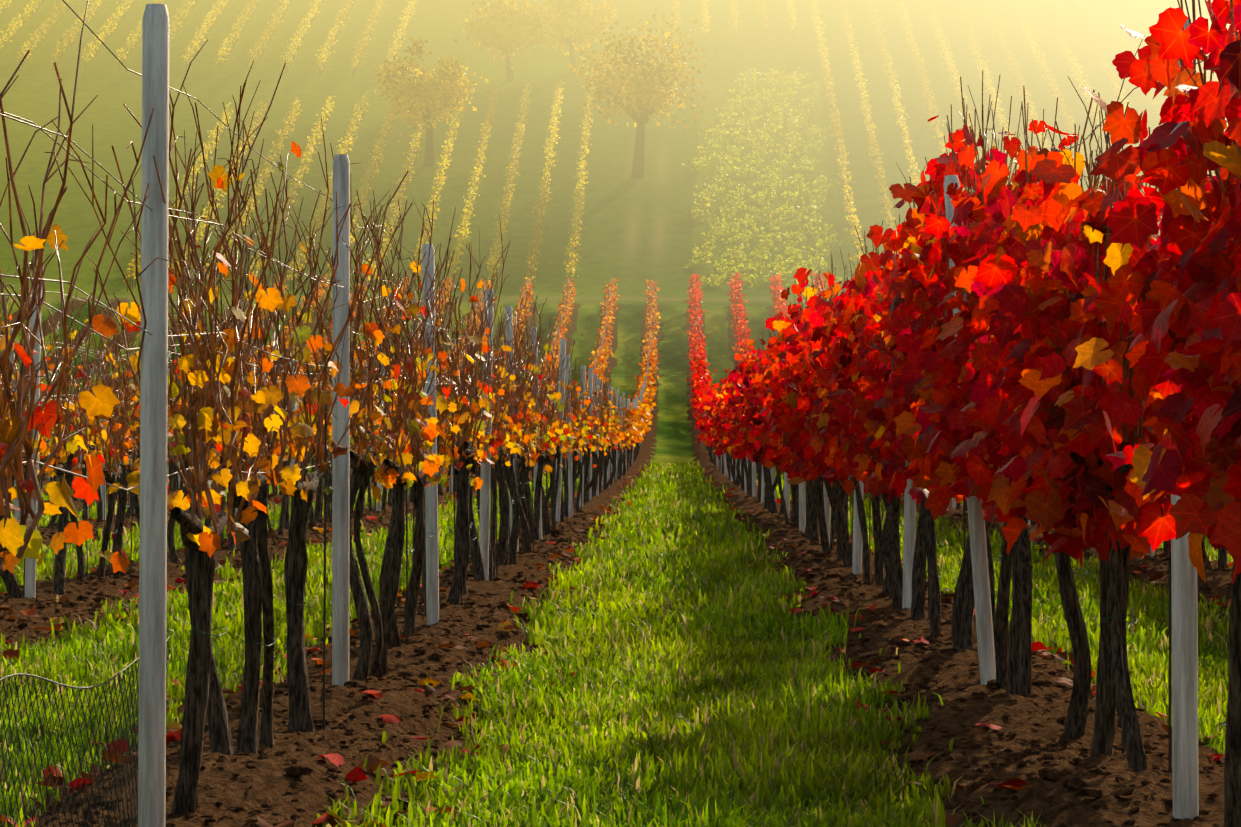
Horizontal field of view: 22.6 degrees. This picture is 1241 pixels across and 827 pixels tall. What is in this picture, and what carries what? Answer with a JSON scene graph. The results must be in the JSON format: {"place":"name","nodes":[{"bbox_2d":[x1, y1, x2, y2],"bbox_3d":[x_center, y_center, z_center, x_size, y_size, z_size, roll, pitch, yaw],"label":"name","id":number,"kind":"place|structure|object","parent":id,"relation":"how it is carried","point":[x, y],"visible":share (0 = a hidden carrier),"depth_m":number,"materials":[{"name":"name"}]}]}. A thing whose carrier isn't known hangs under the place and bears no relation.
{"place":"outdoors","nodes":[
{"label":"outdoors","id":0,"kind":"place"},
{"bbox_2d":[0,0,1235,826],"bbox_3d":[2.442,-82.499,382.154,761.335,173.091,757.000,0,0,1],"label":"terrain","id":1,"kind":"structure","parent":0,"point":[639,237],"depth_m":225.12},
{"bbox_2d":[0,636,169,826],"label":"fence net","id":2,"kind":"object","parent":1,"relation":"on","point":[86,688],"visible":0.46,"depth_m":7.05,"materials":[{"name":"grey plastic"}]},
{"bbox_2d":[407,13,667,178],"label":"tree trunks","id":3,"kind":"object","parent":1,"relation":"on","point":[638,163],"visible":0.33,"depth_m":234.62,"materials":[{"name":"brown wood"}]},
{"bbox_2d":[371,0,713,142],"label":"tree crowns","id":4,"kind":"object","parent":3,"relation":"attached to","point":[525,25],"visible":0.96,"depth_m":235.47,"materials":[{"name":"plant"}]},
{"bbox_2d":[7,4,1198,826],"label":"trellis posts","id":5,"kind":"object","parent":1,"relation":"on","point":[153,468],"visible":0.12,"depth_m":7.94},
{"bbox_2d":[0,0,1238,490],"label":"trellis wires","id":6,"kind":"object","parent":5,"relation":"attached to","point":[242,244],"depth_m":8.22,"materials":[{"name":"grey metal"}]},
{"bbox_2d":[2,0,1210,291],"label":"vine trunks","id":7,"kind":"object","parent":1,"relation":"on","point":[220,66],"visible":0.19,"depth_m":263.27,"materials":[{"name":"plant"}]},
{"bbox_2d":[0,0,1227,282],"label":"vine rows","id":8,"kind":"object","parent":1,"relation":"on","point":[554,122],"visible":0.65,"depth_m":247.69,"materials":[{"name":"yellow plant"}]},
{"bbox_2d":[0,459,1232,826],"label":"grass","id":9,"kind":"structure","parent":1,"relation":"on","point":[710,685],"depth_m":13.33,"materials":[{"name":"green plant"}]},
{"bbox_2d":[0,509,1232,826],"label":"soil clods","id":10,"kind":"object","parent":1,"relation":"on","point":[1080,785],"visible":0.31,"depth_m":12.15,"materials":[{"name":"brown soil"}]},
{"bbox_2d":[0,468,1232,826],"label":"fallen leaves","id":11,"kind":"object","parent":1,"relation":"on","point":[352,776],"visible":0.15,"depth_m":13.21,"materials":[{"name":"red plant"}]},
{"bbox_2d":[23,392,1226,804],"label":"vine stakes","id":12,"kind":"object","parent":1,"relation":"on","point":[521,546],"visible":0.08,"depth_m":18.47,"materials":[{"name":"grey wood"}]},
{"bbox_2d":[682,65,845,288],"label":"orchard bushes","id":13,"kind":"object","parent":1,"relation":"on","point":[748,220],"visible":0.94,"depth_m":230.04,"materials":[{"name":"green plant"}]},
{"bbox_2d":[699,71,829,287],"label":"orchard stems","id":14,"kind":"object","parent":1,"relation":"on","point":[766,187],"visible":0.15,"depth_m":228.01,"materials":[{"name":"brown wood"}]},
{"bbox_2d":[0,0,1240,558],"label":"vine branches","id":15,"kind":"object","parent":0,"point":[198,454],"visible":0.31,"depth_m":10.24,"materials":[{"name":"brown plant"}]},
{"bbox_2d":[0,141,660,573],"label":"vine leaves","id":16,"kind":"object","parent":15,"relation":"attached to","point":[102,405],"visible":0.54,"depth_m":12.36,"materials":[{"name":"orange plant"}]},
{"bbox_2d":[5,481,1240,726],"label":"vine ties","id":17,"kind":"object","parent":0,"point":[531,499],"visible":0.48,"depth_m":11.15,"materials":[{"name":"plastic"}]}
]}

